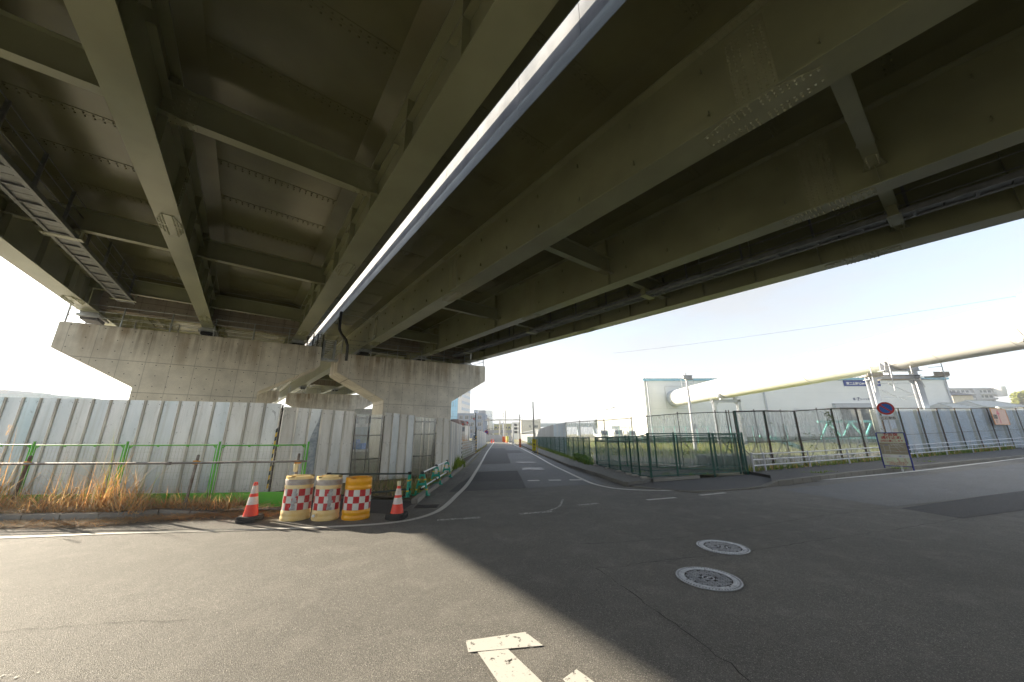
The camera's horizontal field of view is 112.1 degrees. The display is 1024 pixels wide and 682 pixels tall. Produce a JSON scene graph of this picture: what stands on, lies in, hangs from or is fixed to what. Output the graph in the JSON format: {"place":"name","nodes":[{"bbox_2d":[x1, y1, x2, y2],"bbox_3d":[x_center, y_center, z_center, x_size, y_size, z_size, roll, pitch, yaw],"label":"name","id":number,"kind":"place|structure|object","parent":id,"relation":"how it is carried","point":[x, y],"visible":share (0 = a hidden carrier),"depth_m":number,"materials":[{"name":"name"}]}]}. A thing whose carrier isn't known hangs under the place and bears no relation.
{"place":"outdoors","nodes":[
{"label":"outdoors","id":0,"kind":"place"},
{"bbox_2d":[205,447,475,510],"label":"soil","id":1,"kind":"structure","parent":0,"point":[386,494],"depth_m":9.97,"materials":[{"name":"soil"}]},
{"bbox_2d":[0,430,249,514],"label":"dry grass","id":2,"kind":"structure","parent":1,"relation":"on","point":[107,500],"depth_m":7.05,"materials":[{"name":"plant"}]},
{"bbox_2d":[0,453,306,509],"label":"pipe rail","id":3,"kind":"object","parent":1,"relation":"on","point":[28,462],"visible":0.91,"depth_m":7.28,"materials":[{"name":"metal"}]},
{"bbox_2d":[0,441,309,507],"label":"lime fence","id":4,"kind":"object","parent":1,"relation":"on","point":[273,498],"visible":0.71,"depth_m":7.59,"materials":[{"name":"metal"}]},
{"bbox_2d":[270,407,355,491],"bbox_3d":[-6.612,3.458,11.241,1.130,2.408,2.333,-10,-18,33],"label":"steel hoarding","id":5,"kind":"object","parent":1,"relation":"on","point":[327,435],"visible":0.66,"depth_m":10.92,"materials":[{"name":"metal"}]},
{"bbox_2d":[349,414,382,479],"bbox_3d":[-5.368,3.870,12.565,0.952,2.280,1.098,8,-17,-30],"label":"clear hoarding","id":6,"kind":"object","parent":1,"relation":"on","point":[367,441],"visible":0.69,"depth_m":12.31,"materials":[{"name":"metal"}]},
{"bbox_2d":[378,412,414,479],"bbox_3d":[-4.473,3.954,13.115,1.137,2.355,1.129,9,-18,-31],"label":"steel hoarding","id":7,"kind":"object","parent":1,"relation":"on","point":[400,444],"visible":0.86,"depth_m":12.66,"materials":[{"name":"metal"}]},
{"bbox_2d":[403,472,412,497],"bbox_3d":[-2.703,3.756,9.060,0.180,0.606,0.440,0,-15,-3],"label":"barricade stand","id":8,"kind":"object","parent":1,"relation":"on","point":[408,491],"visible":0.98,"depth_m":8.99,"materials":[{"name":"teal plastic"}]},
{"bbox_2d":[331,473,408,474],"bbox_3d":[-3.436,3.268,8.488,1.998,0.180,0.042,13,-20,-41],"label":"barricade pipe","id":9,"kind":"object","parent":8,"relation":"attached to","point":[369,473],"visible":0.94,"depth_m":8.43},
{"bbox_2d":[341,433,486,495],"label":"weeds","id":10,"kind":"object","parent":1,"relation":"on","point":[458,463],"visible":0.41,"depth_m":10.95,"materials":[{"name":"green grass"},{"name":"green leaves"}]},
{"bbox_2d":[412,471,429,495],"bbox_3d":[-2.403,3.791,9.195,0.440,0.606,0.180,0,-15,-3],"label":"barricade stand","id":11,"kind":"object","parent":1,"relation":"on","point":[421,484],"visible":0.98,"depth_m":9.16,"materials":[{"name":"teal plastic"}]},
{"bbox_2d":[411,419,435,475],"bbox_3d":[-3.634,4.159,13.633,0.865,2.200,1.099,9,-18,-31],"label":"clear hoarding","id":12,"kind":"object","parent":1,"relation":"on","point":[424,434],"visible":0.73,"depth_m":13.35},
{"bbox_2d":[428,464,442,484],"bbox_3d":[-2.401,4.212,10.884,0.440,0.606,0.180,5,-16,-19],"label":"barricade stand","id":13,"kind":"object","parent":1,"relation":"on","point":[434,475],"visible":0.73,"depth_m":10.85,"materials":[{"name":"teal plastic"}]},
{"bbox_2d":[429,418,449,474],"bbox_3d":[-3.018,4.245,13.999,0.592,2.176,1.129,9,-18,-31],"label":"steel hoarding","id":14,"kind":"object","parent":1,"relation":"on","point":[442,436],"visible":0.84,"depth_m":13.59,"materials":[{"name":"metal"}]},
{"bbox_2d":[448,421,461,471],"bbox_3d":[-2.766,5.193,17.285,0.044,2.060,7.252,1,-15,-4],"label":"profiled hoarding","id":15,"kind":"object","parent":1,"relation":"on","point":[455,446],"visible":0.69,"depth_m":15.84,"materials":[{"name":"white metal"}]},
{"bbox_2d":[462,440,475,458],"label":"folding gate","id":16,"kind":"structure","parent":1,"relation":"on","point":[469,448],"depth_m":24.07,"materials":[{"name":"metal"}]},
{"bbox_2d":[476,430,485,451],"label":"profiled hoarding","id":17,"kind":"object","parent":1,"relation":"on","point":[481,438],"visible":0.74,"depth_m":33.63,"materials":[{"name":"white metal"}]},
{"bbox_2d":[270,443,486,479],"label":"yard","id":18,"kind":"structure","parent":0,"point":[416,466],"depth_m":18.22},
{"bbox_2d":[51,304,322,402],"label":"bridge pier","id":19,"kind":"structure","parent":18,"relation":"on","point":[146,364],"depth_m":17.84,"materials":[{"name":"concrete"}]},
{"bbox_2d":[0,0,579,344],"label":"elevated bridge","id":20,"kind":"structure","parent":19,"relation":"on","point":[278,163],"depth_m":8.03,"materials":[{"name":"green paint"}]},
{"bbox_2d":[0,89,137,303],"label":"inspection walkway","id":21,"kind":"structure","parent":20,"relation":"hanging from","point":[18,187],"depth_m":10.12,"materials":[{"name":"metal"}]},
{"bbox_2d":[306,333,337,362],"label":"access platform","id":22,"kind":"structure","parent":19,"relation":"attached to","point":[332,355],"depth_m":22.13,"materials":[{"name":"metal"}]},
{"bbox_2d":[256,386,279,402],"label":"bridge pier","id":23,"kind":"structure","parent":18,"relation":"on","point":[270,396],"depth_m":45.20,"materials":[{"name":"concrete"}]},
{"bbox_2d":[275,427,369,445],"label":"blue hoarding","id":24,"kind":"object","parent":18,"relation":"on","point":[361,430],"depth_m":46.38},
{"bbox_2d":[278,409,371,426],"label":"office","id":25,"kind":"structure","parent":18,"relation":"on","point":[362,422],"depth_m":50.81,"materials":[{"name":"grey glass"}]},
{"bbox_2d":[285,386,372,411],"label":"bridge pier","id":26,"kind":"structure","parent":18,"relation":"on","point":[340,401],"depth_m":49.31,"materials":[{"name":"concrete"}]},
{"bbox_2d":[353,439,367,451],"bbox_3d":[-13.255,10.218,33.927,4.600,1.100,3.200,0,-15,0],"label":"blue machine","id":27,"kind":"object","parent":18,"relation":"on","point":[360,447],"visible":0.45,"depth_m":32.62,"materials":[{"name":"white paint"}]},
{"bbox_2d":[329,339,484,457],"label":"bridge pier","id":28,"kind":"structure","parent":18,"relation":"on","point":[419,390],"depth_m":24.62,"materials":[{"name":"concrete"}]},
{"bbox_2d":[273,0,1023,402],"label":"elevated bridge","id":29,"kind":"structure","parent":28,"relation":"on","point":[617,146],"depth_m":8.48,"materials":[{"name":"green paint"}]},
{"bbox_2d":[338,311,348,360],"bbox_3d":[-10.856,-0.327,22.404,0.359,3.100,0.992,-7,-16,23],"label":"drain pipe","id":30,"kind":"object","parent":29,"relation":"attached to","point":[342,335],"visible":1,"depth_m":22.31,"materials":[{"name":"black paint"}]},
{"bbox_2d":[452,149,1023,356],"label":"inspection walkway","id":31,"kind":"structure","parent":29,"relation":"hanging from","point":[893,216],"depth_m":10.10,"materials":[{"name":"metal"}]},
{"bbox_2d":[451,398,457,418],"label":"glass tower","id":32,"kind":"structure","parent":0,"point":[454,407],"depth_m":162.28,"materials":[{"name":"blue"}]},
{"bbox_2d":[458,390,470,412],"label":"white tower","id":33,"kind":"structure","parent":0,"point":[463,403],"depth_m":168.29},
{"bbox_2d":[457,410,486,437],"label":"office block","id":34,"kind":"structure","parent":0,"point":[481,416],"depth_m":123.04,"materials":[{"name":"grey stone"}]},
{"bbox_2d":[485,410,493,434],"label":"white block","id":35,"kind":"structure","parent":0,"point":[490,414],"depth_m":143.06,"materials":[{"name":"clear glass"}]},
{"bbox_2d":[0,441,1023,681],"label":"road","id":36,"kind":"structure","parent":0,"point":[423,599],"depth_m":3.57,"materials":[{"name":"asphalt"}]},
{"bbox_2d":[0,508,223,522],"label":"kerb","id":37,"kind":"structure","parent":36,"relation":"on","point":[60,516],"depth_m":6.61,"materials":[{"name":"concrete"}]},
{"bbox_2d":[0,500,281,528],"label":"straw litter","id":38,"kind":"object","parent":36,"relation":"on","point":[85,522],"visible":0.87,"depth_m":6.59,"materials":[{"name":"plant"}]},
{"bbox_2d":[0,443,493,537],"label":"road marking","id":39,"kind":"object","parent":36,"relation":"on","point":[451,500],"visible":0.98,"depth_m":6.03,"materials":[{"name":"white paint"}]},
{"bbox_2d":[235,482,263,523],"bbox_3d":[-4.996,3.094,6.652,0.390,0.698,0.363,1,-15,-6],"label":"traffic cone","id":40,"kind":"object","parent":36,"relation":"on","point":[251,514],"visible":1,"depth_m":6.56,"materials":[{"name":"plastic"}]},
{"bbox_2d":[279,474,314,521],"bbox_3d":[-4.256,3.095,6.857,0.530,0.800,0.458,1,-15,-6],"label":"crash drum","id":41,"kind":"object","parent":36,"relation":"on","point":[297,498],"visible":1,"depth_m":6.70,"materials":[{"name":"yellow plastic"}]},
{"bbox_2d":[311,474,342,520],"bbox_3d":[-3.666,3.097,6.857,0.509,0.790,0.465,3,-15,-11],"label":"crash drum","id":42,"kind":"object","parent":36,"relation":"on","point":[327,499],"visible":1,"depth_m":6.70,"materials":[{"name":"yellow plastic"}]},
{"bbox_2d":[341,475,372,520],"bbox_3d":[-3.086,3.117,6.892,0.524,0.765,0.451,1,-15,-6],"label":"crash drum","id":43,"kind":"object","parent":36,"relation":"on","point":[357,499],"visible":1,"depth_m":6.73,"materials":[{"name":"plastic"}]},
{"bbox_2d":[311,498,411,513],"bbox_3d":[-3.659,3.829,8.076,2.927,0.001,1.500,-3,-15,12],"label":"road patch","id":44,"kind":"object","parent":36,"relation":"on","point":[381,506],"depth_m":7.96,"materials":[{"name":"asphalt"}]},
{"bbox_2d":[385,481,407,519],"bbox_3d":[-2.256,3.135,6.824,0.390,0.683,0.363,-2,-15,6],"label":"traffic cone","id":45,"kind":"object","parent":36,"relation":"on","point":[396,512],"visible":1,"depth_m":6.71,"materials":[{"name":"plastic"}]},
{"bbox_2d":[411,504,440,508],"bbox_3d":[-1.933,3.750,7.824,0.590,0.014,0.540,0,-15,0],"label":"drain grate","id":46,"kind":"object","parent":36,"relation":"on","point":[426,506],"visible":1,"depth_m":7.77,"materials":[{"name":"metal"}]},
{"bbox_2d":[449,481,525,491],"bbox_3d":[-0.680,4.550,10.828,2.220,0.001,2.230,0,-15,0],"label":"road patch","id":47,"kind":"object","parent":36,"relation":"on","point":[486,485],"visible":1,"depth_m":10.90,"materials":[{"name":"asphalt"}]},
{"bbox_2d":[463,471,522,481],"bbox_3d":[-0.646,5.272,13.528,2.060,0.001,3.620,0,-15,0],"label":"road patch","id":48,"kind":"object","parent":36,"relation":"on","point":[497,476],"visible":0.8,"depth_m":13.18,"materials":[{"name":"asphalt"}]},
{"bbox_2d":[482,448,509,463],"bbox_3d":[-1.200,9.234,28.330,1.620,0.001,20.562,0,-15,-2],"label":"road patch","id":49,"kind":"object","parent":36,"relation":"on","point":[494,456],"visible":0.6,"depth_m":23.57,"materials":[{"name":"asphalt"}]},
{"bbox_2d":[477,463,515,471],"bbox_3d":[-0.797,6.163,16.856,1.765,0.001,4.129,1,-15,-4],"label":"road patch","id":50,"kind":"object","parent":36,"relation":"on","point":[495,467],"visible":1,"depth_m":16.65,"materials":[{"name":"asphalt"}]},
{"bbox_2d":[486,435,511,440],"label":"wall","id":51,"kind":"structure","parent":36,"relation":"on","point":[499,438],"depth_m":75.12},
{"bbox_2d":[466,632,593,681],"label":"road marking","id":52,"kind":"object","parent":36,"relation":"on","point":[503,670],"visible":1,"depth_m":2.53,"materials":[{"name":"white paint"}]},
{"bbox_2d":[506,446,603,487],"bbox_3d":[0.759,8.934,27.244,2.648,0.001,34.862,1,-15,-3],"label":"road patch","id":53,"kind":"object","parent":36,"relation":"on","point":[548,473],"visible":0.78,"depth_m":14.15,"materials":[{"name":"asphalt"}]},
{"bbox_2d":[596,568,750,681],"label":"crack","id":54,"kind":"object","parent":36,"relation":"on","point":[686,632],"visible":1,"depth_m":2.82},
{"bbox_2d":[676,567,742,591],"bbox_3d":[2.222,2.684,3.907,0.670,0.010,0.670,8,-17,-28],"label":"manhole cover","id":55,"kind":"object","parent":36,"relation":"on","point":[710,579],"visible":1,"depth_m":3.87,"materials":[{"name":"metal"}]},
{"bbox_2d":[696,540,750,554],"bbox_3d":[3.033,2.964,4.969,0.670,0.010,0.670,-12,-19,37],"label":"manhole cover","id":56,"kind":"object","parent":36,"relation":"on","point":[723,547],"visible":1,"depth_m":4.93,"materials":[{"name":"metal"}]},
{"bbox_2d":[507,442,1020,490],"bbox_3d":[27.082,11.169,36.062,55.994,0.001,54.502,0,-15,0],"label":"road marking","id":57,"kind":"object","parent":36,"relation":"on","point":[817,480],"visible":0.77,"depth_m":13.86,"materials":[{"name":"paint"}]},
{"bbox_2d":[876,402,903,471],"bbox_3d":[16.203,4.034,14.670,0.550,2.845,0.078,-11,-18,35],"label":"no parking sign","id":58,"kind":"object","parent":36,"relation":"on","point":[886,408],"visible":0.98,"depth_m":14.88,"materials":[{"name":"metal"}]},
{"bbox_2d":[780,463,1023,506],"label":"road patch","id":59,"kind":"object","parent":36,"relation":"on","point":[911,490],"visible":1,"depth_m":10.13,"materials":[{"name":"asphalt"}]},
{"bbox_2d":[902,491,1023,518],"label":"road patch","id":60,"kind":"object","parent":36,"relation":"on","point":[986,505],"visible":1,"depth_m":7.58,"materials":[{"name":"asphalt"}]},
{"bbox_2d":[0,2,1023,433],"label":"sky","id":61,"kind":"structure","parent":0,"point":[578,377],"materials":[{"name":"white"}]},
{"bbox_2d":[226,434,875,514],"bbox_3d":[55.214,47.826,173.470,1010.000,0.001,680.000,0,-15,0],"label":"ground","id":62,"kind":"structure","parent":0,"point":[591,436],"depth_m":14.12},
{"bbox_2d":[0,390,100,398],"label":"distant office","id":63,"kind":"structure","parent":62,"relation":"on","point":[10,393],"depth_m":81.82,"materials":[{"name":"white glass"}]},
{"bbox_2d":[0,397,283,494],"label":"steel hoarding","id":64,"kind":"object","parent":62,"relation":"on","point":[54,421],"visible":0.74,"depth_m":9.89,"materials":[{"name":"metal"}]},
{"bbox_2d":[411,446,485,503],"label":"kerb","id":65,"kind":"structure","parent":62,"relation":"on","point":[418,498],"depth_m":10.61,"materials":[{"name":"concrete"}]},
{"bbox_2d":[461,421,469,440],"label":"row house","id":66,"kind":"structure","parent":62,"relation":"on","point":[465,428],"depth_m":73.27,"materials":[{"name":"grey concrete"}]},
{"bbox_2d":[500,417,595,434],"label":"rail viaduct","id":67,"kind":"object","parent":62,"relation":"on","point":[577,425],"visible":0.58,"depth_m":233.10,"materials":[{"name":"paint"}]},
{"bbox_2d":[516,442,628,485],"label":"kerb","id":68,"kind":"structure","parent":62,"relation":"on","point":[615,480],"depth_m":14.08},
{"bbox_2d":[594,434,741,473],"bbox_3d":[6.437,4.819,14.995,5.792,1.540,0.379,-8,-17,28],"label":"chain link fence","id":69,"kind":"object","parent":62,"relation":"on","point":[660,439],"visible":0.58,"depth_m":14.62,"materials":[{"name":"metal"}]},
{"bbox_2d":[631,485,765,492],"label":"kerb","id":70,"kind":"structure","parent":62,"relation":"on","point":[731,489],"depth_m":9.87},
{"bbox_2d":[597,369,953,436],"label":"warehouse","id":71,"kind":"structure","parent":62,"relation":"on","point":[648,396],"depth_m":63.98,"materials":[{"name":"paint"}]},
{"bbox_2d":[733,407,1023,473],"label":"tall chain link fence","id":72,"kind":"object","parent":62,"relation":"on","point":[986,414],"visible":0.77,"depth_m":19.31,"materials":[{"name":"grey metal"}]},
{"bbox_2d":[989,408,1010,424],"bbox_3d":[42.667,6.615,30.154,4.512,1.370,0.054,7,-17,-25],"label":"sign","id":73,"kind":"object","parent":72,"relation":"attached to","point":[999,416],"visible":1,"depth_m":30.10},
{"bbox_2d":[750,437,1023,471],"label":"guard rail","id":74,"kind":"object","parent":62,"relation":"on","point":[847,454],"visible":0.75,"depth_m":16.59,"materials":[{"name":"metal"}]},
{"bbox_2d":[761,455,1023,487],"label":"kerb","id":75,"kind":"structure","parent":62,"relation":"on","point":[790,481],"depth_m":13.44,"materials":[{"name":"concrete"}]},
{"bbox_2d":[930,402,985,408],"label":"tiled house","id":76,"kind":"structure","parent":62,"relation":"on","point":[947,405],"depth_m":60.59,"materials":[{"name":"tile"}]},
{"bbox_2d":[517,442,653,486],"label":"pavement","id":77,"kind":"structure","parent":0,"point":[630,479],"depth_m":14.07,"materials":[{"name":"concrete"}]},
{"bbox_2d":[536,425,553,447],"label":"profiled hoarding","id":78,"kind":"object","parent":77,"relation":"on","point":[548,431],"visible":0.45,"depth_m":36.81,"materials":[{"name":"white metal"}]},
{"bbox_2d":[527,436,590,460],"bbox_3d":[3.192,10.167,34.649,0.194,1.390,35.889,0,-15,-3],"label":"chain link fence","id":79,"kind":"object","parent":77,"relation":"on","point":[556,440],"visible":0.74,"depth_m":24.15,"materials":[{"name":"metal"}]},
{"bbox_2d":[573,453,592,464],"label":"leafy weeds","id":80,"kind":"object","parent":77,"relation":"on","point":[581,457],"visible":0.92,"depth_m":17.75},
{"bbox_2d":[593,433,651,477],"bbox_3d":[4.182,4.572,14.072,0.431,1.560,4.894,2,-15,-8],"label":"chain link fence","id":81,"kind":"object","parent":77,"relation":"on","point":[632,473],"visible":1,"depth_m":13.24,"materials":[{"name":"metal"}]},
{"bbox_2d":[594,430,607,439],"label":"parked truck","id":82,"kind":"object","parent":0,"point":[601,433],"visible":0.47,"depth_m":63.08,"materials":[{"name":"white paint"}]},
{"bbox_2d":[607,426,623,435],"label":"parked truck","id":83,"kind":"object","parent":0,"point":[614,431],"visible":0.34,"depth_m":64.56,"materials":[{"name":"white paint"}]},
{"bbox_2d":[630,474,770,490],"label":"pavement","id":84,"kind":"structure","parent":0,"point":[730,482],"depth_m":10.97,"materials":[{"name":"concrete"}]},
{"bbox_2d":[653,475,699,481],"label":"kerb","id":85,"kind":"structure","parent":84,"relation":"on","point":[656,479],"depth_m":11.75,"materials":[{"name":"concrete"}]},
{"bbox_2d":[648,432,748,477],"bbox_3d":[6.946,4.175,12.692,4.680,1.590,0.133,5,-16,-20],"label":"chain link fence","id":86,"kind":"object","parent":84,"relation":"on","point":[709,437],"visible":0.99,"depth_m":12.66,"materials":[{"name":"metal"}]},
{"bbox_2d":[552,438,879,463],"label":"field","id":87,"kind":"structure","parent":0,"point":[768,455],"depth_m":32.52,"materials":[{"name":"green plant"}]},
{"bbox_2d":[520,420,540,433],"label":"beige building","id":88,"kind":"structure","parent":87,"relation":"on","point":[525,425],"depth_m":106.86,"materials":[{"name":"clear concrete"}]},
{"bbox_2d":[553,423,566,451],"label":"profiled hoarding","id":89,"kind":"object","parent":87,"relation":"on","point":[560,430],"visible":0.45,"depth_m":28.10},
{"bbox_2d":[566,410,753,470],"bbox_3d":[6.890,5.614,19.854,2.308,2.650,12.612,8,-17,-29],"label":"clear hoarding","id":90,"kind":"object","parent":87,"relation":"on","point":[646,416],"visible":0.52,"depth_m":17.66,"materials":[{"name":"metal"}]},
{"bbox_2d":[681,373,697,450],"bbox_3d":[16.363,6.377,31.377,1.265,7.011,0.645,0,-15,0],"label":"camera mast","id":91,"kind":"object","parent":87,"relation":"on","point":[687,378],"visible":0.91,"depth_m":31.62,"materials":[{"name":"metal"}]},
{"bbox_2d":[710,393,746,444],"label":"pipe support","id":92,"kind":"object","parent":87,"relation":"on","point":[735,400],"visible":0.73,"depth_m":47.84,"materials":[{"name":"paint"}]},
{"bbox_2d":[666,294,1023,406],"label":"pipeline","id":93,"kind":"object","parent":92,"relation":"on","point":[994,329],"visible":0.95,"depth_m":26.19,"materials":[{"name":"paint"}]},
{"bbox_2d":[607,426,854,442],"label":"field railing","id":94,"kind":"object","parent":87,"relation":"on","point":[745,426],"visible":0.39,"depth_m":54.16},
{"bbox_2d":[606,436,875,442],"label":"field hedge","id":95,"kind":"object","parent":87,"relation":"on","point":[706,439],"visible":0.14,"depth_m":55.24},
{"bbox_2d":[721,408,871,470],"bbox_3d":[15.314,4.961,18.324,13.163,3.050,1.303,7,-17,-25],"label":"clear hoarding","id":96,"kind":"object","parent":87,"relation":"on","point":[797,439],"visible":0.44,"depth_m":17.29,"materials":[{"name":"metal"}]},
{"bbox_2d":[817,420,875,438],"bbox_3d":[35.440,8.953,34.829,8.915,1.810,0.220,0,-15,0],"label":"teal truss","id":97,"kind":"object","parent":87,"relation":"on","point":[856,428],"visible":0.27,"depth_m":34.84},
{"bbox_2d":[593,452,879,470],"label":"field","id":98,"kind":"structure","parent":0,"point":[693,461],"depth_m":20.04,"materials":[{"name":"plant"}]},
{"bbox_2d":[696,454,750,467],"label":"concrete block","id":99,"kind":"structure","parent":98,"relation":"on","point":[710,460],"depth_m":16.02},
{"bbox_2d":[862,361,929,407],"bbox_3d":[29.499,5.090,26.101,4.385,7.177,0.464,0,-15,0],"label":"pipe support","id":100,"kind":"object","parent":98,"relation":"on","point":[919,393],"visible":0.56,"depth_m":26.58,"materials":[{"name":"paint"}]},
{"bbox_2d":[860,357,949,399],"bbox_3d":[29.477,2.757,26.484,6.032,3.501,1.909,0,-15,0],"label":"pipe scaffold","id":101,"kind":"object","parent":100,"relation":"attached to","point":[938,375],"visible":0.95,"depth_m":25.66,"materials":[{"name":"metal"}]},
{"bbox_2d":[745,447,1023,480],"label":"pavement","id":102,"kind":"structure","parent":0,"point":[782,473],"depth_m":15.55,"materials":[{"name":"concrete"}]},
{"bbox_2d":[527,442,1017,475],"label":"verge weeds","id":103,"kind":"object","parent":102,"relation":"on","point":[832,462],"visible":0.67,"depth_m":17.95,"materials":[{"name":"plant"}]},
{"bbox_2d":[875,432,914,470],"bbox_3d":[15.914,4.575,14.362,0.137,1.486,0.865,10,-18,-35],"label":"notice board","id":104,"kind":"object","parent":102,"relation":"on","point":[893,448],"visible":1,"depth_m":14.37,"materials":[{"name":"metal"}]},
{"bbox_2d":[869,409,1023,454],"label":"ribbed hoarding","id":105,"kind":"object","parent":102,"relation":"on","point":[987,421],"visible":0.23,"depth_m":24.84,"materials":[{"name":"metal"}]},
{"bbox_2d":[950,392,974,402],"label":"hillside house","id":106,"kind":"structure","parent":0,"point":[957,397],"depth_m":108.97,"materials":[{"name":"stone"}]},
{"bbox_2d":[957,400,1023,407],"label":"tiled house","id":107,"kind":"structure","parent":0,"point":[986,403],"depth_m":60.58,"materials":[{"name":"tile"}]},
{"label":"hillside","id":108,"kind":"structure","parent":0,"visible":0},
{"bbox_2d":[949,388,997,400],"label":"apartment block","id":109,"kind":"structure","parent":108,"relation":"on","point":[984,393],"depth_m":198.32,"materials":[{"name":"white concrete"}]},
{"bbox_2d":[990,386,1007,396],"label":"water tank","id":110,"kind":"object","parent":109,"relation":"on","point":[1000,391],"visible":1,"depth_m":196.43,"materials":[{"name":"metal"}]},
{"bbox_2d":[1009,391,1023,404],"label":"bamboo clump","id":111,"kind":"object","parent":108,"relation":"on","point":[1017,397],"visible":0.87,"depth_m":183.53,"materials":[{"name":"green plant"}]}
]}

